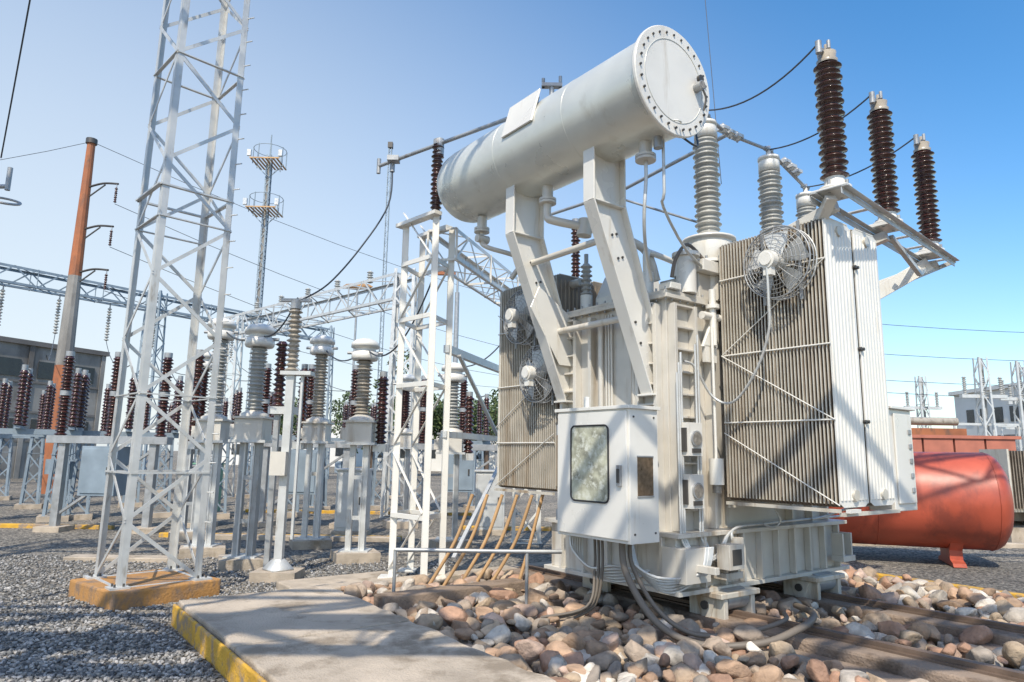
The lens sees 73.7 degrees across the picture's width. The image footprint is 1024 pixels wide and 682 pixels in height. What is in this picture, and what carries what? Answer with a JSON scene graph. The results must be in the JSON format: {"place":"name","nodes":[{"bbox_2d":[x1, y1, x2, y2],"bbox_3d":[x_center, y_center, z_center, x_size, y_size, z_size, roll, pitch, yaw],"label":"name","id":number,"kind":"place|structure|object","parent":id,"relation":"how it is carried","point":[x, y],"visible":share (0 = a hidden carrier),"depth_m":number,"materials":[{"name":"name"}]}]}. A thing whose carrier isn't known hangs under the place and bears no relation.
{"place":"outdoors","nodes":[
{"label":"outdoors","id":0,"kind":"place"},
{"bbox_2d":[0,167,21,205],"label":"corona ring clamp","id":1,"kind":"object","parent":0,"point":[6,186],"visible":1,"depth_m":8.62,"materials":[{"name":"metal"}]},
{"bbox_2d":[0,336,109,478],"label":"concrete building","id":2,"kind":"structure","parent":0,"point":[16,354],"depth_m":36.58,"materials":[{"name":"grey concrete"}]},
{"bbox_2d":[0,357,94,430],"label":"windows","id":3,"kind":"structure","parent":2,"relation":"in","point":[8,366],"depth_m":36.41,"materials":[{"name":"grey glass"}]},
{"bbox_2d":[193,419,362,466],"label":"building","id":4,"kind":"structure","parent":0,"point":[335,453],"depth_m":78.91,"materials":[{"name":"concrete"}]},
{"bbox_2d":[194,444,342,455],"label":"windows","id":5,"kind":"structure","parent":4,"relation":"in","point":[339,451],"depth_m":78.88,"materials":[{"name":"grey glass"}]},
{"bbox_2d":[0,450,1023,681],"bbox_3d":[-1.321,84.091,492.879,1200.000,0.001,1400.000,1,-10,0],"label":"ground","id":6,"kind":"structure","parent":0,"point":[1002,569],"depth_m":11.68,"materials":[{"name":"grey gravel"}]},
{"bbox_2d":[0,378,56,508],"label":"disconnect switch","id":7,"kind":"object","parent":6,"relation":"on","point":[6,390],"visible":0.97,"depth_m":18.38,"materials":[{"name":"metal"}]},
{"bbox_2d":[0,390,75,499],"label":"disconnect switch","id":8,"kind":"object","parent":6,"relation":"on","point":[6,496],"visible":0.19,"depth_m":21.34,"materials":[{"name":"metal"}]},
{"bbox_2d":[0,364,82,521],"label":"disconnect switch","id":9,"kind":"object","parent":6,"relation":"on","point":[25,383],"visible":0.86,"depth_m":15.24,"materials":[{"name":"metal"}]},
{"bbox_2d":[41,137,118,493],"bbox_3d":[-15.963,-1.204,25.507,1.680,13.500,0.640,1,-10,0],"label":"utility pole","id":10,"kind":"object","parent":6,"relation":"on","point":[67,335],"visible":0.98,"depth_m":25.54,"materials":[{"name":"orange paint"}]},
{"bbox_2d":[44,384,151,508],"bbox_3d":[-11.585,2.950,19.227,2.484,3.430,1.010,6,-11,-28],"label":"disconnect switch","id":11,"kind":"object","parent":6,"relation":"on","point":[104,417],"visible":0.37,"depth_m":19.06,"materials":[{"name":"metal"}]},
{"bbox_2d":[32,351,173,533],"bbox_3d":[-8.032,1.986,13.593,2.400,3.580,0.590,1,-10,0],"label":"circuit breaker","id":12,"kind":"object","parent":6,"relation":"on","point":[92,472],"visible":0.75,"depth_m":13.51,"materials":[{"name":"metal"}]},
{"bbox_2d":[66,370,183,519],"bbox_3d":[-9.278,2.507,16.366,2.484,3.430,1.010,6,-11,-28],"label":"disconnect switch","id":13,"kind":"object","parent":6,"relation":"on","point":[82,412],"visible":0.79,"depth_m":16.14,"materials":[{"name":"metal"}]},
{"bbox_2d":[107,402,173,492],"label":"disconnect switch","id":14,"kind":"object","parent":6,"relation":"on","point":[169,424],"visible":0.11,"depth_m":25.88,"materials":[{"name":"metal"}]},
{"bbox_2d":[68,569,220,611],"bbox_3d":[-4.074,2.762,7.588,1.140,0.230,1.140,-7,-12,38],"label":"tower foundation","id":15,"kind":"object","parent":6,"relation":"on","point":[94,592],"visible":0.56,"depth_m":7.28,"materials":[{"name":"orange paint"}]},
{"bbox_2d":[83,0,254,590],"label":"lattice tower","id":16,"kind":"structure","parent":15,"relation":"on","point":[131,470],"depth_m":8.11,"materials":[{"name":"metal"}]},
{"bbox_2d":[0,262,370,480],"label":"gantry","id":17,"kind":"object","parent":6,"relation":"on","point":[112,289],"visible":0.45,"depth_m":33.11,"materials":[{"name":"grey metal"}]},
{"bbox_2d":[168,351,223,540],"bbox_3d":[-5.886,1.926,12.862,0.748,3.525,0.640,5,-10,-23],"label":"switch","id":18,"kind":"object","parent":6,"relation":"on","point":[189,464],"visible":0.25,"depth_m":12.70,"materials":[{"name":"metal"}]},
{"bbox_2d":[187,465,221,527],"bbox_3d":[-6.653,3.307,14.536,0.680,1.310,0.520,1,-10,0],"label":"control kiosk","id":19,"kind":"object","parent":6,"relation":"on","point":[190,506],"visible":0.1,"depth_m":14.30,"materials":[{"name":"metal"}]},
{"bbox_2d":[178,318,238,558],"bbox_3d":[-4.822,1.483,10.872,0.754,3.775,0.640,5,-10,-23],"label":"current transformer","id":20,"kind":"object","parent":6,"relation":"on","point":[222,423],"visible":0.64,"depth_m":10.76,"materials":[{"name":"metal"}]},
{"bbox_2d":[193,463,225,511],"bbox_3d":[-7.659,3.720,17.101,0.680,1.310,0.520,1,-10,0],"label":"control kiosk","id":21,"kind":"object","parent":6,"relation":"on","point":[220,488],"visible":0.09,"depth_m":17.23,"materials":[{"name":"green metal"}]},
{"bbox_2d":[193,398,252,497],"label":"disconnect switch","id":22,"kind":"object","parent":6,"relation":"on","point":[225,407],"visible":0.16,"depth_m":23.64,"materials":[{"name":"metal"}]},
{"bbox_2d":[0,554,455,681],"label":"gravel stones","id":23,"kind":"object","parent":6,"relation":"on","point":[126,673],"visible":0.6,"depth_m":6.02,"materials":[{"name":"grey gravel"}]},
{"bbox_2d":[193,387,274,506],"bbox_3d":[-8.087,3.087,19.720,2.484,3.430,1.010,6,-11,-28],"label":"disconnect switch","id":24,"kind":"object","parent":6,"relation":"on","point":[237,402],"visible":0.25,"depth_m":19.85,"materials":[{"name":"metal"}]},
{"bbox_2d":[218,323,279,571],"bbox_3d":[-3.744,1.468,9.833,0.650,3.495,0.640,5,-10,-23],"label":"current transformer","id":25,"kind":"object","parent":6,"relation":"on","point":[252,423],"visible":1,"depth_m":9.69,"materials":[{"name":"metal"}]},
{"bbox_2d":[217,381,307,518],"bbox_3d":[-6.380,2.669,17.061,2.480,3.430,1.008,5,-10,-23],"label":"disconnect switch","id":26,"kind":"object","parent":6,"relation":"on","point":[224,514],"visible":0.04,"depth_m":16.64,"materials":[{"name":"metal"}]},
{"bbox_2d":[243,135,286,474],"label":"telecom mast","id":27,"kind":"object","parent":6,"relation":"on","point":[266,206],"visible":0.65,"depth_m":42.58,"materials":[{"name":"metal"}]},
{"bbox_2d":[249,298,314,582],"bbox_3d":[-2.975,1.255,9.019,0.630,3.670,0.620,1,-10,0],"label":"post insulator","id":28,"kind":"object","parent":6,"relation":"on","point":[278,567],"visible":1,"depth_m":8.95,"materials":[{"name":"metal"}]},
{"bbox_2d":[172,282,498,383],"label":"jumper wires","id":29,"kind":"object","parent":28,"relation":"attached to","point":[275,332],"visible":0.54,"depth_m":9.89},
{"bbox_2d":[301,76,561,299],"bbox_3d":[-1.003,-1.786,8.841,3.772,2.390,0.675,-4,-11,27],"label":"bus support insulator","id":30,"kind":"object","parent":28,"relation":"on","point":[437,147],"visible":0.8,"depth_m":8.97,"materials":[{"name":"metal"}]},
{"bbox_2d":[279,397,297,434],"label":"tree","id":31,"kind":"object","parent":6,"relation":"on","point":[294,423],"visible":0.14,"depth_m":60.03,"materials":[{"name":"green plant"}]},
{"bbox_2d":[245,363,361,527],"bbox_3d":[-4.537,2.289,15.072,2.400,3.580,0.590,1,-10,0],"label":"circuit breaker","id":32,"kind":"object","parent":6,"relation":"on","point":[345,455],"visible":0.41,"depth_m":14.99,"materials":[{"name":"metal"}]},
{"bbox_2d":[289,335,337,549],"bbox_3d":[-3.458,1.721,11.958,0.717,3.705,0.640,5,-10,-23],"label":"current transformer","id":33,"kind":"object","parent":6,"relation":"on","point":[316,427],"visible":0.88,"depth_m":11.84,"materials":[{"name":"metal"}]},
{"bbox_2d":[211,268,417,517],"bbox_3d":[-6.576,1.595,21.312,10.863,6.916,1.022,-8,-13,41],"label":"gantry","id":34,"kind":"object","parent":6,"relation":"on","point":[395,297],"visible":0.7,"depth_m":19.52,"materials":[{"name":"metal"}]},
{"bbox_2d":[309,391,390,509],"bbox_3d":[-4.687,3.141,19.724,2.480,3.430,1.008,5,-10,-23],"label":"disconnect switch","id":35,"kind":"object","parent":6,"relation":"on","point":[325,506],"visible":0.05,"depth_m":19.59,"materials":[{"name":"metal"}]},
{"bbox_2d":[331,468,373,534],"bbox_3d":[-3.151,3.197,13.550,0.680,1.310,0.520,1,-10,0],"label":"control kiosk","id":36,"kind":"object","parent":6,"relation":"on","point":[341,502],"visible":0.57,"depth_m":13.34,"materials":[{"name":"metal"}]},
{"bbox_2d":[330,338,388,563],"bbox_3d":[-2.301,1.652,10.586,0.748,3.425,0.640,5,-10,-23],"label":"current transformer","id":37,"kind":"object","parent":6,"relation":"on","point":[361,427],"visible":0.99,"depth_m":10.46,"materials":[{"name":"metal"}]},
{"bbox_2d":[328,391,394,467],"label":"tree","id":38,"kind":"object","parent":6,"relation":"on","point":[337,414],"visible":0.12,"depth_m":58.88,"materials":[{"name":"green plant"}]},
{"bbox_2d":[171,585,555,681],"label":"concrete walkway","id":39,"kind":"structure","parent":6,"relation":"on","point":[324,633],"depth_m":5.08,"materials":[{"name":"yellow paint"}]},
{"bbox_2d":[334,401,402,498],"bbox_3d":[-5.098,3.961,24.660,2.475,3.430,1.005,4,-10,-17],"label":"disconnect switch","id":40,"kind":"object","parent":6,"relation":"on","point":[373,410],"visible":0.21,"depth_m":24.44,"materials":[{"name":"metal"}]},
{"bbox_2d":[376,142,392,415],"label":"radio mast","id":41,"kind":"object","parent":6,"relation":"on","point":[390,145],"visible":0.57,"depth_m":70.39,"materials":[{"name":"metal"}]},
{"bbox_2d":[382,374,417,528],"bbox_3d":[-2.439,2.439,15.301,0.650,3.425,0.640,5,-10,-23],"label":"current transformer","id":42,"kind":"object","parent":6,"relation":"on","point":[406,440],"visible":0.62,"depth_m":15.16,"materials":[{"name":"metal"}]},
{"bbox_2d":[344,271,459,388],"bbox_3d":[-5.056,1.642,30.129,5.340,9.750,0.320,1,-10,0],"label":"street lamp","id":43,"kind":"object","parent":6,"relation":"on","point":[456,322],"visible":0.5,"depth_m":30.53,"materials":[{"name":"metal"}]},
{"bbox_2d":[373,349,458,465],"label":"tree","id":44,"kind":"object","parent":6,"relation":"on","point":[437,408],"visible":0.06,"depth_m":49.74,"materials":[{"name":"green plant"}]},
{"bbox_2d":[370,431,496,470],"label":"building","id":45,"kind":"structure","parent":6,"relation":"on","point":[436,462],"depth_m":65.00,"materials":[{"name":"concrete"}]},
{"bbox_2d":[377,449,481,458],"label":"windows","id":46,"kind":"structure","parent":45,"relation":"in","point":[402,453],"depth_m":65.04,"materials":[{"name":"glass"}]},
{"bbox_2d":[419,394,459,452],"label":"tree","id":47,"kind":"object","parent":6,"relation":"on","point":[437,427],"visible":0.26,"depth_m":50.64,"materials":[{"name":"green plant"}]},
{"bbox_2d":[428,362,474,548],"bbox_3d":[-1.037,2.010,12.151,0.748,3.275,0.640,5,-10,-23],"label":"current transformer","id":48,"kind":"object","parent":6,"relation":"on","point":[458,376],"visible":0.73,"depth_m":12.07,"materials":[{"name":"metal"}]},
{"bbox_2d":[416,393,489,510],"bbox_3d":[-1.887,3.269,20.222,2.475,3.430,1.005,4,-10,-17],"label":"disconnect switch","id":49,"kind":"object","parent":6,"relation":"on","point":[479,426],"visible":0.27,"depth_m":20.33,"materials":[{"name":"ceramic"}]},
{"bbox_2d":[415,375,506,521],"bbox_3d":[-1.242,2.654,16.946,2.400,3.580,0.590,1,-10,0],"label":"circuit breaker","id":50,"kind":"object","parent":6,"relation":"on","point":[467,477],"visible":0.41,"depth_m":16.87,"materials":[{"name":"metal"}]},
{"bbox_2d":[438,401,497,469],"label":"tree","id":51,"kind":"object","parent":6,"relation":"on","point":[482,434],"visible":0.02,"depth_m":60.97,"materials":[{"name":"green plant"}]},
{"bbox_2d":[459,389,497,469],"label":"tree","id":52,"kind":"object","parent":6,"relation":"on","point":[493,413],"visible":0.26,"depth_m":47.28,"materials":[{"name":"green plant"}]},
{"bbox_2d":[426,227,541,558],"bbox_3d":[-0.246,1.050,10.733,0.657,4.486,4.296,-2,-10,17],"label":"lattice beam structure","id":53,"kind":"object","parent":6,"relation":"on","point":[474,268],"visible":0.4,"depth_m":10.05,"materials":[{"name":"white paint"}]},
{"bbox_2d":[472,470,505,535],"bbox_3d":[-0.453,3.338,14.142,0.680,1.310,0.520,1,-10,0],"label":"control kiosk","id":54,"kind":"object","parent":6,"relation":"on","point":[483,477],"visible":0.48,"depth_m":13.91,"materials":[{"name":"metal"}]},
{"bbox_2d":[0,509,1023,640],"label":"foundation kerb","id":55,"kind":"structure","parent":6,"relation":"on","point":[405,599],"depth_m":8.09,"materials":[{"name":"concrete"}]},
{"bbox_2d":[377,209,454,578],"bbox_3d":[-1.175,0.601,8.763,0.774,4.671,1.184,10,-13,-44],"label":"steel support frame","id":56,"kind":"object","parent":55,"relation":"on","point":[424,514],"visible":0.9,"depth_m":8.68,"materials":[{"name":"white paint"}]},
{"bbox_2d":[571,218,580,277],"bbox_3d":[1.040,0.635,11.151,0.435,5.480,0.435,1,-10,0],"label":"bus support insulator","id":57,"kind":"object","parent":6,"relation":"on","point":[575,256],"visible":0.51,"depth_m":11.45,"materials":[{"name":"ceramic"}]},
{"bbox_2d":[341,566,1023,681],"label":"rock bed","id":58,"kind":"object","parent":6,"relation":"on","point":[588,647],"visible":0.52,"depth_m":5.84,"materials":[{"name":"beige stone"}]},
{"bbox_2d":[392,547,561,603],"bbox_3d":[-0.356,2.415,7.015,1.739,0.542,0.067,1,-10,-1],"label":"handrail pipe","id":59,"kind":"object","parent":58,"relation":"on","point":[526,552],"visible":0.88,"depth_m":7.03,"materials":[{"name":"metal"}]},
{"bbox_2d":[428,494,543,585],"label":"leaning wooden poles","id":60,"kind":"object","parent":58,"relation":"on","point":[470,567],"visible":0.87,"depth_m":7.82,"materials":[{"name":"brown wood"}]},
{"bbox_2d":[507,564,1023,681],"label":"transformer rail track","id":61,"kind":"structure","parent":6,"relation":"on","point":[889,661],"depth_m":5.75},
{"bbox_2d":[437,25,959,650],"bbox_3d":[1.664,0.199,8.639,4.941,5.538,6.185,8,-12,-36],"label":"power transformer","id":62,"kind":"object","parent":61,"relation":"on","point":[717,425],"visible":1,"depth_m":6.60,"materials":[{"name":"white paint"}]},
{"bbox_2d":[829,452,1013,567],"bbox_3d":[5.971,2.687,11.432,3.936,1.840,1.536,-3,-10,20],"label":"red oil tank","id":63,"kind":"object","parent":6,"relation":"on","point":[964,500],"visible":0.5,"depth_m":10.52,"materials":[{"name":"metal"}]},
{"bbox_2d":[903,376,941,427],"bbox_3d":[22.225,4.979,36.740,2.920,6.227,0.650,1,-10,0],"label":"switchgear structure","id":64,"kind":"object","parent":6,"relation":"on","point":[922,408],"visible":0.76,"depth_m":36.96,"materials":[{"name":"metal"}]},
{"bbox_2d":[911,417,966,434],"bbox_3d":[14.337,4.138,23.679,2.800,3.300,0.400,1,-10,0],"label":"oil filter unit","id":65,"kind":"object","parent":6,"relation":"on","point":[943,421],"visible":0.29,"depth_m":23.76,"materials":[{"name":"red metal"}]},
{"bbox_2d":[953,357,1022,450],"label":"switchgear structure","id":66,"kind":"object","parent":6,"relation":"on","point":[984,400],"visible":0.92,"depth_m":29.97,"materials":[{"name":"metal"}]},
{"bbox_2d":[979,449,1023,542],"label":"distant transformer","id":67,"kind":"object","parent":6,"relation":"on","point":[1011,463],"visible":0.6,"depth_m":13.84,"materials":[{"name":"paint"}]},
{"bbox_2d":[992,361,1023,450],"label":"switchgear structure","id":68,"kind":"object","parent":6,"relation":"on","point":[1019,387],"visible":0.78,"depth_m":31.01,"materials":[{"name":"metal"}]},
{"bbox_2d":[0,0,1023,396],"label":"power lines","id":69,"kind":"object","parent":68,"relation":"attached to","point":[366,254],"visible":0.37,"depth_m":28.05,"materials":[{"name":"black metal"}]},
{"bbox_2d":[1000,367,1023,450],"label":"switchgear structure","id":70,"kind":"object","parent":6,"relation":"on","point":[1008,402],"visible":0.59,"depth_m":33.00,"materials":[{"name":"metal"}]},
{"bbox_2d":[0,0,1023,450],"label":"sky","id":71,"kind":"structure","parent":0,"point":[332,83],"materials":[{"name":"blue"}]},
{"bbox_2d":[912,435,1020,452],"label":"metal beam","id":72,"kind":"structure","parent":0,"point":[947,443],"depth_m":21.79,"materials":[{"name":"red metal"}]},
{"bbox_2d":[948,382,1023,449],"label":"white building","id":73,"kind":"structure","parent":0,"point":[965,409],"depth_m":55.90,"materials":[{"name":"concrete"}]},
{"bbox_2d":[966,406,1022,449],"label":"windows","id":74,"kind":"structure","parent":73,"relation":"in","point":[998,411],"depth_m":54.54,"materials":[{"name":"grey glass"}]}
]}

